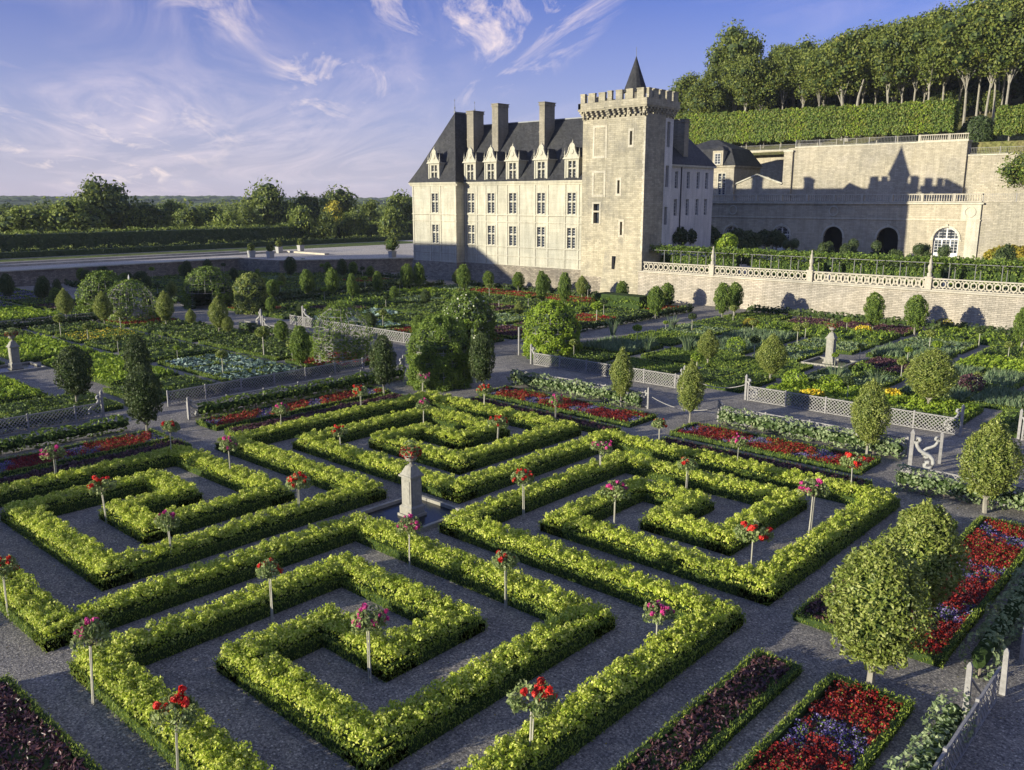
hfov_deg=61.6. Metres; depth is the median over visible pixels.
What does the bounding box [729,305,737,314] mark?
mophead standard
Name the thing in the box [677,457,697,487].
standard rose
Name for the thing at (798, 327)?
mophead standard
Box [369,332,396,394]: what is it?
clipped tree
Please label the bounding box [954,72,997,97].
tree
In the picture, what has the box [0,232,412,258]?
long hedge
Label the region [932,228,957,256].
arched window
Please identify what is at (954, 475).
lattice fence
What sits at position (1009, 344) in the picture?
mophead standard
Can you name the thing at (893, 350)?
vegetable bed
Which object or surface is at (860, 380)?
vegetable bed
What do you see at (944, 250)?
topiary
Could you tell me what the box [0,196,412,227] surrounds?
distant woods
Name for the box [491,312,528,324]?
vegetable bed
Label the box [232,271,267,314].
rose arbour
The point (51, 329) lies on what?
vegetable bed
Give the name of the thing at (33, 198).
distant hill woods
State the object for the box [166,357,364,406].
lattice fence
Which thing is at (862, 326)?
leafy bush
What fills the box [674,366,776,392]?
vegetable bed
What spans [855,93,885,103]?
tree
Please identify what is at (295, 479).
standard rose
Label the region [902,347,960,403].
clipped tree
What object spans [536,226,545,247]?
window
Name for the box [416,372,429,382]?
standard rose
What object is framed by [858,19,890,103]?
tree
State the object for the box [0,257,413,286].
moat wall
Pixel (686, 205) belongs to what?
window
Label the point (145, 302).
clipped tree
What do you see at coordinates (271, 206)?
tree
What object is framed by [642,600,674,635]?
standard rose
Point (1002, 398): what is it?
vegetable bed
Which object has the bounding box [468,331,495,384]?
clipped tree
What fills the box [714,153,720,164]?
window
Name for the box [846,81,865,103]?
tree
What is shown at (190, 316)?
clipped tree
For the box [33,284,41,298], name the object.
clipped tree
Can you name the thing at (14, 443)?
espalier hedge
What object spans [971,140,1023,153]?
terrace
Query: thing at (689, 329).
vegetable bed
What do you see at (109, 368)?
vegetable bed
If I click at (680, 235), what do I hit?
topiary
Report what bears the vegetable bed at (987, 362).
on the garden gravel path
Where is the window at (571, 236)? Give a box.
[566,227,575,248]
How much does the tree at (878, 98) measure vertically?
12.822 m
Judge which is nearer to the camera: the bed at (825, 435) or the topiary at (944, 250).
the bed at (825, 435)
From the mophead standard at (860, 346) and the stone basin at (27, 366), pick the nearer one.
the stone basin at (27, 366)
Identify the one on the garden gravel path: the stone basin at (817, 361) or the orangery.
the stone basin at (817, 361)
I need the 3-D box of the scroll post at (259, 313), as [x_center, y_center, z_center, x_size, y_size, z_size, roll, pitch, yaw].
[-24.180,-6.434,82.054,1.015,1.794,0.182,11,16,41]
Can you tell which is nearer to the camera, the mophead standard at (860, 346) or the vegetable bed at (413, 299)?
the mophead standard at (860, 346)
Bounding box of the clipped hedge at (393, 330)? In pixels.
[294,314,416,339]
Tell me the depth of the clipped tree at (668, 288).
96.61 m
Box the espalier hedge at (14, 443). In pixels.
[0,414,129,454]
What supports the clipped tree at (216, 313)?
on the vegetable bed at (185, 330)
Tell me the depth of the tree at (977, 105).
148.73 m
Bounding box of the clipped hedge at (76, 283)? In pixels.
[64,278,178,303]
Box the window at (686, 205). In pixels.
[685,199,687,215]
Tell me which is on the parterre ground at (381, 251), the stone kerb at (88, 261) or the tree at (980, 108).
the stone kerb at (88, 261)
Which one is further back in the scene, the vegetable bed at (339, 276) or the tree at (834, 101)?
the tree at (834, 101)
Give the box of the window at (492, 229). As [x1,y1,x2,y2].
[487,225,495,244]
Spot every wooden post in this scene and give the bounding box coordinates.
[962,662,985,717]
[999,648,1009,695]
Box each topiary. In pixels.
[672,226,689,245]
[687,228,696,244]
[710,231,714,244]
[711,225,722,245]
[714,232,738,257]
[730,228,745,246]
[737,239,749,263]
[741,230,761,248]
[745,244,757,265]
[756,229,771,257]
[765,228,787,256]
[780,239,790,259]
[788,238,799,260]
[817,242,828,252]
[826,241,834,260]
[839,243,850,260]
[848,238,858,252]
[848,242,856,260]
[870,240,881,262]
[885,249,896,265]
[894,249,904,265]
[912,243,925,263]
[917,250,933,267]
[923,243,931,254]
[936,244,951,270]
[990,247,1009,270]
[1001,243,1016,260]
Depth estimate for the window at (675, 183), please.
113.40 m
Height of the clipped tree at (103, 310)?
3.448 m
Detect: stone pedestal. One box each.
[6,341,23,369]
[398,465,426,518]
[822,333,837,363]
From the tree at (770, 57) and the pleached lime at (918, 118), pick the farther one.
the tree at (770, 57)
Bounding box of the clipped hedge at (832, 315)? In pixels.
[746,304,1017,334]
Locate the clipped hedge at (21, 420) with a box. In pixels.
[0,404,84,432]
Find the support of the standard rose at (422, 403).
on the garden gravel path
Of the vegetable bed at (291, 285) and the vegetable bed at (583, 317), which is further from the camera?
the vegetable bed at (291, 285)
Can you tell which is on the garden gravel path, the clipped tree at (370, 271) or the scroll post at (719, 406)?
the scroll post at (719, 406)
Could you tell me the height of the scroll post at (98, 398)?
1.587 m
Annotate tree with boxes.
[0,201,20,229]
[0,205,53,233]
[0,208,24,234]
[0,272,14,298]
[21,199,65,232]
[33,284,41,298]
[35,275,50,298]
[40,194,109,232]
[48,287,59,302]
[51,279,62,290]
[51,344,94,402]
[55,288,74,316]
[67,172,141,231]
[76,268,82,280]
[80,269,90,280]
[91,291,113,323]
[95,266,109,271]
[119,273,127,279]
[121,362,163,431]
[122,199,173,230]
[122,333,151,379]
[126,272,133,286]
[133,271,149,284]
[140,276,151,289]
[141,297,152,312]
[154,290,174,323]
[161,199,185,229]
[165,280,177,295]
[169,203,209,229]
[180,260,193,278]
[184,309,196,324]
[197,202,224,224]
[202,259,213,270]
[204,209,245,228]
[207,295,228,330]
[221,314,233,331]
[228,174,296,225]
[229,268,237,279]
[234,199,268,227]
[265,297,276,312]
[266,279,279,296]
[273,320,288,340]
[281,203,315,239]
[283,256,297,274]
[288,190,321,221]
[288,324,310,368]
[296,302,306,315]
[299,269,313,293]
[310,206,337,239]
[316,184,360,222]
[323,200,346,232]
[323,262,331,270]
[325,267,338,295]
[333,309,345,321]
[336,206,370,237]
[336,258,347,276]
[346,273,356,297]
[348,261,357,274]
[354,284,360,294]
[361,199,380,223]
[365,313,376,327]
[366,266,373,277]
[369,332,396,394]
[372,271,382,292]
[377,206,408,236]
[385,189,412,222]
[389,286,398,299]
[400,263,413,286]
[411,315,422,330]
[413,262,424,288]
[420,289,430,303]
[452,270,458,284]
[456,264,470,289]
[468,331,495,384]
[482,270,494,288]
[512,272,524,290]
[514,302,523,314]
[535,270,547,301]
[545,274,551,288]
[557,272,571,302]
[575,276,588,296]
[609,346,634,406]
[615,281,628,293]
[647,285,664,320]
[661,282,674,304]
[667,70,702,114]
[676,359,705,422]
[682,79,726,114]
[696,328,719,362]
[697,64,731,106]
[703,17,767,111]
[713,282,731,316]
[718,55,741,110]
[721,52,766,144]
[723,85,752,111]
[729,281,743,315]
[734,59,786,141]
[755,333,789,377]
[760,57,784,108]
[764,44,803,108]
[764,53,776,107]
[766,42,792,56]
[768,92,797,108]
[775,47,800,107]
[780,34,818,106]
[785,95,809,108]
[793,37,844,140]
[802,94,840,106]
[804,101,820,107]
[809,27,878,140]
[813,91,839,105]
[820,94,861,106]
[820,535,939,687]
[845,23,882,135]
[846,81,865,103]
[849,378,892,455]
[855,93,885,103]
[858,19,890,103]
[861,19,914,136]
[863,291,885,329]
[864,86,917,103]
[869,79,913,102]
[871,15,923,103]
[880,497,972,629]
[896,2,960,99]
[897,85,920,102]
[899,11,936,101]
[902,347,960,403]
[904,294,929,335]
[905,76,941,102]
[908,88,935,102]
[915,1,964,100]
[917,82,958,95]
[922,88,953,101]
[930,0,1013,123]
[932,75,978,102]
[932,76,952,91]
[945,69,987,108]
[947,87,979,117]
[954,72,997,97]
[956,419,1023,512]
[958,114,996,141]
[959,2,989,115]
[960,0,1023,115]
[967,0,1019,120]
[970,95,985,113]
[973,0,1023,103]
[974,77,1021,99]
[978,66,1023,104]
[979,88,1001,112]
[988,73,999,108]
[1001,72,1006,104]
[1012,307,1023,346]
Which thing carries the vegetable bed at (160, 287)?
on the garden gravel path
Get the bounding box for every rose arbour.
[74,270,136,315]
[107,278,158,321]
[179,265,233,308]
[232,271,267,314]
[308,302,374,363]
[403,312,474,392]
[441,290,496,343]
[521,299,582,355]
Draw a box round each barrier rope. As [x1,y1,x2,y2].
[652,397,715,410]
[703,384,744,387]
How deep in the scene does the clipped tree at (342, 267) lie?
130.04 m
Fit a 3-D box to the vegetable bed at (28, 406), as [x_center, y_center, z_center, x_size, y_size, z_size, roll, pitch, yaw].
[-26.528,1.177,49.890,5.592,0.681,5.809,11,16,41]
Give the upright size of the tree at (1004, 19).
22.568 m
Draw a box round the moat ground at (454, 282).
[383,272,575,291]
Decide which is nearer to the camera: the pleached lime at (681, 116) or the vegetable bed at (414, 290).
the vegetable bed at (414, 290)
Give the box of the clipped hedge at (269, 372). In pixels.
[175,360,340,400]
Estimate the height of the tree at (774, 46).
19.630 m
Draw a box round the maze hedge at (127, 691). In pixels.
[0,511,618,769]
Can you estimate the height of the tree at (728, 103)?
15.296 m
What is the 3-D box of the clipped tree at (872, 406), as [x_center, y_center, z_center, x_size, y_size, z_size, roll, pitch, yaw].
[16.893,1.534,40.505,1.965,3.845,2.012,8,15,33]
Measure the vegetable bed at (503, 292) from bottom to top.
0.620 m
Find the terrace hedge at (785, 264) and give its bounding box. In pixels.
[749,256,826,278]
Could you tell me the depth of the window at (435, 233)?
130.43 m
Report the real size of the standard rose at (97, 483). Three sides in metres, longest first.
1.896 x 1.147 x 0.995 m
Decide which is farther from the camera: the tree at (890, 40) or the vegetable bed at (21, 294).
the tree at (890, 40)
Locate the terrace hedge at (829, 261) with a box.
[804,259,1021,271]
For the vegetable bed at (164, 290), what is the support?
on the garden gravel path
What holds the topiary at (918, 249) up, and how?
on the terrace ground at (744, 265)
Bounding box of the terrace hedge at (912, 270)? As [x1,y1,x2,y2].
[830,260,945,286]
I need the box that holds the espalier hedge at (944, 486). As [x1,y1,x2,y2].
[892,464,1023,510]
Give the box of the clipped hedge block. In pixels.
[591,292,650,309]
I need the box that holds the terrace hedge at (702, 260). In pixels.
[659,252,739,273]
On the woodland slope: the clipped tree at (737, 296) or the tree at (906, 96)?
the tree at (906, 96)
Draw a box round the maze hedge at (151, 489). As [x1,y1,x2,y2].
[0,389,437,590]
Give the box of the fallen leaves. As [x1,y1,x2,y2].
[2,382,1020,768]
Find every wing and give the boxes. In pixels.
[408,99,582,289]
[669,119,716,256]
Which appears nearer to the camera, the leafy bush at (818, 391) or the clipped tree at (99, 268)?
the leafy bush at (818, 391)
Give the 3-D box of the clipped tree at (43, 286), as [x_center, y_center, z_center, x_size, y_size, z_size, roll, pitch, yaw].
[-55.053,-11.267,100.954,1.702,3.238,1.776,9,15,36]
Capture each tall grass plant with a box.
[604,317,622,334]
[638,333,657,352]
[665,314,679,329]
[678,334,696,350]
[824,361,846,380]
[865,369,891,385]
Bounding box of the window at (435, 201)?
[431,192,438,213]
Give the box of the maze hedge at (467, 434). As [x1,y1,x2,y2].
[291,392,900,513]
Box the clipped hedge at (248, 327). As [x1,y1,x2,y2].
[237,322,363,350]
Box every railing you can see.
[739,142,834,149]
[795,135,917,146]
[969,146,1022,153]
[982,193,1023,201]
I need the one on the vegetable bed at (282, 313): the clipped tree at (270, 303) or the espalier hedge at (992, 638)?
the clipped tree at (270, 303)
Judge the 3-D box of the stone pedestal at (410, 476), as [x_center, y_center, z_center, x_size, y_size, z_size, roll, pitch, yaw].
[-3.859,4.064,33.065,0.800,2.040,0.800,11,16,41]
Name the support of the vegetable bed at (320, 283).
on the garden gravel path
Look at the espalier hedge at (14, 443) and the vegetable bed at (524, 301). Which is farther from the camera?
the vegetable bed at (524, 301)
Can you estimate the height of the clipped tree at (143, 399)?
3.855 m
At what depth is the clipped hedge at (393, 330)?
77.18 m
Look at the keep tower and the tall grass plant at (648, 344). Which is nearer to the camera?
the tall grass plant at (648, 344)
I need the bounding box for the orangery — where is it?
[710,202,983,259]
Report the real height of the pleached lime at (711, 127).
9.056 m
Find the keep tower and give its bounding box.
[577,47,680,293]
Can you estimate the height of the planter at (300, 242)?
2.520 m
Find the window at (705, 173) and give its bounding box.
[705,173,706,188]
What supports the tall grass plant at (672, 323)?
on the vegetable bed at (689, 329)
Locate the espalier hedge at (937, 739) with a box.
[883,688,977,769]
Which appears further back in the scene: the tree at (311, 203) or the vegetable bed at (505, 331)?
the tree at (311, 203)
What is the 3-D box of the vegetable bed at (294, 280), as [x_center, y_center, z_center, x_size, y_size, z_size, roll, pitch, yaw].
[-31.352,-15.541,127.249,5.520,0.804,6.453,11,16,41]
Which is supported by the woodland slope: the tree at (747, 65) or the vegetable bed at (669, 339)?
the tree at (747, 65)
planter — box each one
[247,243,255,257]
[266,243,274,257]
[275,239,282,252]
[297,238,303,250]
[384,236,399,257]
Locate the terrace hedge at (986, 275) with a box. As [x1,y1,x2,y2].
[949,266,1023,291]
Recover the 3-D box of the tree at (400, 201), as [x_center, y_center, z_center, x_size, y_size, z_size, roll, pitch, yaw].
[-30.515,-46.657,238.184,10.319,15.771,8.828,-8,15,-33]
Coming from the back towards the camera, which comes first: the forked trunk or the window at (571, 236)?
the forked trunk
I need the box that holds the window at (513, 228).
[508,225,516,245]
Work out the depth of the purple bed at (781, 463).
39.28 m
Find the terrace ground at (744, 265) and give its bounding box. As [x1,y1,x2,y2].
[656,256,1023,293]
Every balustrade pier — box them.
[708,246,716,274]
[806,250,815,281]
[924,255,934,289]
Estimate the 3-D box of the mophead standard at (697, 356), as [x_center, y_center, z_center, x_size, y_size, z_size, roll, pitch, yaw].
[12.432,-1.267,57.942,0.928,1.915,0.928,10,16,40]
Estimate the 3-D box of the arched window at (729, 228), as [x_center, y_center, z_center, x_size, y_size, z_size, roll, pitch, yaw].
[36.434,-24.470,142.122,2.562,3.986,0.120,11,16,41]
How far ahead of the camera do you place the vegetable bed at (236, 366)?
61.79 m
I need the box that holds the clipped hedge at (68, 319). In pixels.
[0,311,115,329]
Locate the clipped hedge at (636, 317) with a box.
[577,304,693,332]
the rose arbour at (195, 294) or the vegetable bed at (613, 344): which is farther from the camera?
the rose arbour at (195, 294)
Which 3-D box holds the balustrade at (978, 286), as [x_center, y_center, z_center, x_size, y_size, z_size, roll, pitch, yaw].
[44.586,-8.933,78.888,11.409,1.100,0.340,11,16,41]
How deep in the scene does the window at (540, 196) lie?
117.97 m
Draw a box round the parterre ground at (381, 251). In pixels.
[0,240,413,269]
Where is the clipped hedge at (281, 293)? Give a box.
[210,279,414,297]
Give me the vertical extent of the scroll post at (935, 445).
1.518 m
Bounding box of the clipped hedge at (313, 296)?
[228,279,445,306]
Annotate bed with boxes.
[0,289,50,301]
[0,301,13,306]
[0,304,62,322]
[0,327,34,338]
[0,333,97,362]
[0,375,47,404]
[0,390,123,425]
[0,428,173,476]
[0,672,102,769]
[12,297,77,305]
[27,320,112,335]
[32,301,77,310]
[40,351,179,386]
[54,307,83,315]
[54,326,144,343]
[84,333,179,352]
[101,315,179,327]
[103,373,218,401]
[118,341,219,361]
[130,283,164,289]
[130,319,249,341]
[136,288,182,293]
[150,277,208,288]
[157,351,302,385]
[164,274,225,278]
[169,292,182,298]
[196,385,390,430]
[198,333,329,360]
[222,270,252,274]
[224,392,402,436]
[227,305,290,310]
[230,277,277,284]
[238,272,276,276]
[255,307,323,318]
[265,282,300,289]
[267,271,301,274]
[275,277,324,283]
[275,298,334,307]
[279,285,321,293]
[285,351,374,371]
[289,271,328,276]
[291,313,404,328]
[297,279,369,286]
[307,303,369,311]
[313,273,361,278]
[315,292,409,307]
[339,277,390,282]
[346,307,405,318]
[359,290,413,297]
[365,278,413,283]
[378,312,431,324]
[383,302,483,315]
[388,324,504,345]
[389,294,448,302]
[398,286,446,294]
[426,284,479,290]
[428,298,451,305]
[430,288,482,298]
[462,287,553,298]
[469,396,621,432]
[478,385,657,427]
[482,302,528,312]
[483,294,555,307]
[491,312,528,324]
[494,324,525,339]
[506,307,574,316]
[507,369,642,407]
[512,321,588,326]
[526,349,615,366]
[534,294,594,303]
[565,299,607,312]
[574,312,616,323]
[580,335,663,355]
[588,306,651,316]
[599,356,687,378]
[609,647,804,769]
[621,330,699,346]
[640,346,814,378]
[641,304,686,311]
[657,323,734,335]
[660,436,872,486]
[668,422,881,474]
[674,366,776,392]
[682,335,762,354]
[691,316,764,329]
[717,406,906,459]
[719,326,800,343]
[723,310,792,322]
[728,670,916,769]
[752,346,823,362]
[754,319,900,344]
[758,377,983,428]
[781,316,922,336]
[788,337,875,354]
[791,518,958,634]
[799,366,904,387]
[848,356,914,377]
[866,342,957,362]
[895,336,979,354]
[897,515,1023,669]
[899,381,1023,412]
[917,325,1023,347]
[948,362,1023,389]
[954,352,1023,373]
[976,343,1023,359]
[980,408,1023,438]
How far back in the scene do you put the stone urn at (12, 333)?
61.16 m
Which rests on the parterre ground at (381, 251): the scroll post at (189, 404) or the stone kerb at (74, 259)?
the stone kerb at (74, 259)
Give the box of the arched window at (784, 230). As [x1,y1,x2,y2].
[773,226,788,250]
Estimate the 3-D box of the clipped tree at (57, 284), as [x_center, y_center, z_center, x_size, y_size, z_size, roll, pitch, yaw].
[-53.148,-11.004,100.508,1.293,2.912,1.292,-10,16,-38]
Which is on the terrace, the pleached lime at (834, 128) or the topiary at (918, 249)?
the pleached lime at (834, 128)
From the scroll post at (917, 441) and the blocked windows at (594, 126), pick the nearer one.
the scroll post at (917, 441)
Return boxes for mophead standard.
[53,314,65,334]
[82,323,91,336]
[112,334,121,352]
[114,310,124,327]
[173,345,179,357]
[215,349,227,371]
[254,326,269,354]
[378,309,386,319]
[459,319,473,329]
[569,339,578,355]
[591,301,602,319]
[600,299,607,314]
[632,324,642,336]
[688,313,696,321]
[690,352,703,365]
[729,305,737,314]
[749,320,757,330]
[749,335,760,354]
[792,324,803,341]
[802,322,810,336]
[842,376,854,396]
[843,317,851,329]
[856,343,864,359]
[897,357,908,375]
[904,346,912,359]
[925,329,936,346]
[932,340,943,347]
[973,371,982,380]
[975,326,985,347]
[1004,341,1014,356]
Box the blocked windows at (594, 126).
[592,125,607,196]
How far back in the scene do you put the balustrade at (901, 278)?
86.40 m
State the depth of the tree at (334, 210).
212.32 m
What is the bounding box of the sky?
[0,0,985,197]
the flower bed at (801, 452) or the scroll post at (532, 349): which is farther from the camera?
the scroll post at (532, 349)
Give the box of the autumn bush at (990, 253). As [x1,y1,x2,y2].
[982,244,1023,260]
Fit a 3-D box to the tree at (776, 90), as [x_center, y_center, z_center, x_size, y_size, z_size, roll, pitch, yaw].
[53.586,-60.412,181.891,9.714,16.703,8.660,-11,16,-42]
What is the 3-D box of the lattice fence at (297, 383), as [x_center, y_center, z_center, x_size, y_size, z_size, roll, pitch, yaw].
[-12.780,0.178,53.484,0.080,0.980,15.653,11,16,42]
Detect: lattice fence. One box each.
[0,313,98,328]
[0,402,102,436]
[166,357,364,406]
[186,364,402,417]
[245,320,363,342]
[290,314,409,342]
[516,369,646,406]
[534,352,681,388]
[723,405,908,456]
[747,384,958,434]
[901,462,1023,509]
[931,666,1001,769]
[1019,626,1023,660]
[1021,421,1023,439]
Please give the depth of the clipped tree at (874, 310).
77.98 m
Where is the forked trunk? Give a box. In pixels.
[840,79,863,141]
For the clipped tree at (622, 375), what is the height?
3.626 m
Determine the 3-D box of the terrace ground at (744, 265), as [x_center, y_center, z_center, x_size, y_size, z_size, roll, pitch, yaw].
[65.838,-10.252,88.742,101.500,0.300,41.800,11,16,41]
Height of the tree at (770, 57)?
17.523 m
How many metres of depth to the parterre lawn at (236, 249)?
162.65 m
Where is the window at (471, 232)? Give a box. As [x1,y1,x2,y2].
[467,224,475,243]
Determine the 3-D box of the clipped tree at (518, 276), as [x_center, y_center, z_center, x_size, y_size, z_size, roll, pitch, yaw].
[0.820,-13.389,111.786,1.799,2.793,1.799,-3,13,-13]
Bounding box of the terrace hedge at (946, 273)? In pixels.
[770,259,1016,278]
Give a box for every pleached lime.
[675,113,689,118]
[687,112,709,143]
[702,111,720,141]
[717,111,739,144]
[734,109,758,148]
[751,108,775,147]
[769,108,794,146]
[786,106,812,145]
[803,105,830,145]
[823,105,853,143]
[843,103,871,142]
[862,102,890,142]
[883,101,910,142]
[905,99,933,135]
[926,98,961,138]
[993,104,1023,140]
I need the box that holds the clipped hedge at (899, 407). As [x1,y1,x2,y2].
[758,387,953,430]
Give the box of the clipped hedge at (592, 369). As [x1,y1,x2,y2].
[533,351,677,384]
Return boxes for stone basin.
[0,361,46,374]
[356,495,461,533]
[801,356,858,367]
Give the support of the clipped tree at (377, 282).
on the garden gravel path
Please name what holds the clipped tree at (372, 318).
on the garden gravel path
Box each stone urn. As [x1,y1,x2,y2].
[4,327,18,340]
[399,440,421,465]
[827,319,838,332]
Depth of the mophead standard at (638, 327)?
71.25 m
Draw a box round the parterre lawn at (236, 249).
[0,241,412,261]
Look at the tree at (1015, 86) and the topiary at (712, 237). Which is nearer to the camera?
the topiary at (712, 237)
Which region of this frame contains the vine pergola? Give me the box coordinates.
[649,243,1023,292]
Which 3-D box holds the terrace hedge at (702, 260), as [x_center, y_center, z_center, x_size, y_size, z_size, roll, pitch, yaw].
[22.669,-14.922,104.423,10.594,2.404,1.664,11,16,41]
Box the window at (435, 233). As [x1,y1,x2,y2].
[431,223,439,243]
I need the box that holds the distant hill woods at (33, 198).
[0,195,389,207]
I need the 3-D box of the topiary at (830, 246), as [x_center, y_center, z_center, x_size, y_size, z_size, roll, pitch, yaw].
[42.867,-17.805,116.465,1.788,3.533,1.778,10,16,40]
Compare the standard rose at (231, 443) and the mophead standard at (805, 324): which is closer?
the standard rose at (231, 443)
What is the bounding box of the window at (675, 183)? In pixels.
[674,171,676,187]
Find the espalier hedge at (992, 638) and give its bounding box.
[958,561,1023,680]
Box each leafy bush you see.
[725,336,746,350]
[743,318,759,326]
[781,369,808,388]
[799,388,825,396]
[817,374,843,387]
[852,362,876,376]
[855,325,872,331]
[882,387,902,395]
[936,318,953,323]
[957,373,985,391]
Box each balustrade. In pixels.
[643,261,708,274]
[712,193,982,201]
[714,265,806,280]
[812,271,924,288]
[918,133,969,140]
[931,278,1023,295]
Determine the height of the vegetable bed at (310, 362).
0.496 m
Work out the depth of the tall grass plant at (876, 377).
54.44 m
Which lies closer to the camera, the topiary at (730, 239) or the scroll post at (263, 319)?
the scroll post at (263, 319)
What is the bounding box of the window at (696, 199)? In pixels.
[695,199,696,214]
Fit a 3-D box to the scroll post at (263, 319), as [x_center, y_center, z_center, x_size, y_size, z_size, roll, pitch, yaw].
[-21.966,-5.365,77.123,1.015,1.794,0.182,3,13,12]
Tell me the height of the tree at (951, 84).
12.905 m
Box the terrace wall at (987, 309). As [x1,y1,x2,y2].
[637,270,1023,329]
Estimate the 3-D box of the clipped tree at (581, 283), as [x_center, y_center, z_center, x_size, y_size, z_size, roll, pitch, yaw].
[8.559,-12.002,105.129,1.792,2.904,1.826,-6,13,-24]
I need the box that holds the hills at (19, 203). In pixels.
[0,198,411,208]
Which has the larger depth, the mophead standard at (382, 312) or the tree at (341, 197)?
the tree at (341, 197)
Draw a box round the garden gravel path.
[0,274,1023,769]
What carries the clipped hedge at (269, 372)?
on the garden gravel path
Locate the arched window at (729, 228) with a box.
[725,226,737,248]
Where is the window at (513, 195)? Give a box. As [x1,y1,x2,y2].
[508,192,516,214]
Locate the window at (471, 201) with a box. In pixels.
[467,192,474,213]
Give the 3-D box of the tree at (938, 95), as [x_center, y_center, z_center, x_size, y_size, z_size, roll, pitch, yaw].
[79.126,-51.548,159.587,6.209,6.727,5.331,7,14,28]
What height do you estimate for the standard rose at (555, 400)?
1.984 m
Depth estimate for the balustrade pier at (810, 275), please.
90.16 m
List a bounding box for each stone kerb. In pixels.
[0,251,238,263]
[0,251,286,266]
[285,250,328,254]
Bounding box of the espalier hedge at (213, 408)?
[197,364,406,417]
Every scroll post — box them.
[88,390,104,417]
[186,397,199,419]
[256,309,261,324]
[261,315,269,326]
[301,305,310,324]
[396,355,404,375]
[530,344,538,363]
[640,387,649,408]
[717,398,726,421]
[744,374,757,399]
[907,429,934,472]
[921,432,943,463]
[943,404,964,435]
[1017,409,1023,438]
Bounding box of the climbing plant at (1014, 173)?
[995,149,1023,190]
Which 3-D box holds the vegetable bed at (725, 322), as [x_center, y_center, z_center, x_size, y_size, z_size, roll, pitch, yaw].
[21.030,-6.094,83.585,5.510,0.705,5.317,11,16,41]
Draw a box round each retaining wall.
[734,149,788,200]
[782,139,1023,255]
[976,202,1023,258]
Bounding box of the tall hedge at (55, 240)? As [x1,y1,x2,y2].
[0,220,412,252]
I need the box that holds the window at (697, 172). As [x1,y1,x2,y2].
[696,172,698,188]
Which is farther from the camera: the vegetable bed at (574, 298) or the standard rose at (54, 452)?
the vegetable bed at (574, 298)
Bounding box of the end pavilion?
[696,140,762,200]
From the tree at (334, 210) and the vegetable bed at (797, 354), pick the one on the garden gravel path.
the vegetable bed at (797, 354)
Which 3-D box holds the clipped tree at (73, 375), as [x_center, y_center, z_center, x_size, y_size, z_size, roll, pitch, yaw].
[-25.665,-0.570,50.389,2.289,3.767,2.389,-11,16,-41]
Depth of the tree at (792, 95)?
177.54 m
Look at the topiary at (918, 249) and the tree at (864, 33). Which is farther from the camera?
the tree at (864, 33)
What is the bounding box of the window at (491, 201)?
[487,192,494,213]
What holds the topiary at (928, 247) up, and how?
on the terrace ground at (744, 265)
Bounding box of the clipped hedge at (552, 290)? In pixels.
[467,280,674,304]
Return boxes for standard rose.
[0,554,19,618]
[39,444,66,480]
[68,617,112,704]
[87,475,116,523]
[149,685,199,769]
[153,509,179,553]
[160,419,180,448]
[219,435,238,469]
[255,558,282,621]
[271,402,289,424]
[285,471,310,511]
[331,424,347,445]
[350,603,389,682]
[352,385,368,404]
[395,513,422,570]
[415,398,431,422]
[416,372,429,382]
[475,384,493,405]
[487,414,508,442]
[491,550,519,608]
[506,677,557,750]
[511,468,534,518]
[549,393,563,417]
[590,440,612,466]
[599,480,630,527]
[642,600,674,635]
[651,418,667,439]
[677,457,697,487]
[729,433,748,461]
[733,519,774,563]
[797,478,830,536]
[839,452,866,491]
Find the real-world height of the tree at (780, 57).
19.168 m
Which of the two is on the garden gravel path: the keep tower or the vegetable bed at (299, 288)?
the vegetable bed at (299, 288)
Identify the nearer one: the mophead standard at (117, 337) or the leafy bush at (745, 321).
the mophead standard at (117, 337)
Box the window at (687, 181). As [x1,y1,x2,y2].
[686,172,688,188]
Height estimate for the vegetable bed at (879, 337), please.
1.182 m
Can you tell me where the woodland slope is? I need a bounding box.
[732,95,1023,154]
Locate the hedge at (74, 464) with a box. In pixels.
[0,438,191,485]
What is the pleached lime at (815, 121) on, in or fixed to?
on the terrace
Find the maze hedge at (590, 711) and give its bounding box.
[437,449,891,769]
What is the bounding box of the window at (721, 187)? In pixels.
[717,173,725,193]
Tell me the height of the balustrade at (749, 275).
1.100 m
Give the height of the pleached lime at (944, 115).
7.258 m
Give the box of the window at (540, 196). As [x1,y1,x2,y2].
[536,192,545,214]
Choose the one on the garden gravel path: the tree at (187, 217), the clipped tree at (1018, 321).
the clipped tree at (1018, 321)
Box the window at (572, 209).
[566,192,576,215]
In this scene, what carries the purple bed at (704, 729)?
on the garden gravel path
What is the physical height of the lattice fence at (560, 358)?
0.980 m
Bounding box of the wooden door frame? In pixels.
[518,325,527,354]
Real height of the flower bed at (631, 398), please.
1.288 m
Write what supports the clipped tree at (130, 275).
on the garden gravel path
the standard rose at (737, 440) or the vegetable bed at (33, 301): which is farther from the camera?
the vegetable bed at (33, 301)
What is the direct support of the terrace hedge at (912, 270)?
on the terrace ground at (744, 265)
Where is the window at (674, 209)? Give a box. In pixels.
[673,199,675,215]
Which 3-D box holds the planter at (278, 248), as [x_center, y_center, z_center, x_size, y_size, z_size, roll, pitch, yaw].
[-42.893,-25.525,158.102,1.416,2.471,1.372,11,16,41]
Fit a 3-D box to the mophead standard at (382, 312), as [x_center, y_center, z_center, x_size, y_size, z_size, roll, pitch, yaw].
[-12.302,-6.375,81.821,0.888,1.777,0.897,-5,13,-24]
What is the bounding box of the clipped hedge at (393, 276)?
[335,268,427,280]
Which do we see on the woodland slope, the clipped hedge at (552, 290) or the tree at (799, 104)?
the tree at (799, 104)
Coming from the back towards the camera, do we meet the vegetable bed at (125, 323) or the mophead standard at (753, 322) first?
the vegetable bed at (125, 323)
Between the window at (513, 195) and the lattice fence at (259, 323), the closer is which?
the lattice fence at (259, 323)
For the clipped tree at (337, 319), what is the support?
on the garden gravel path

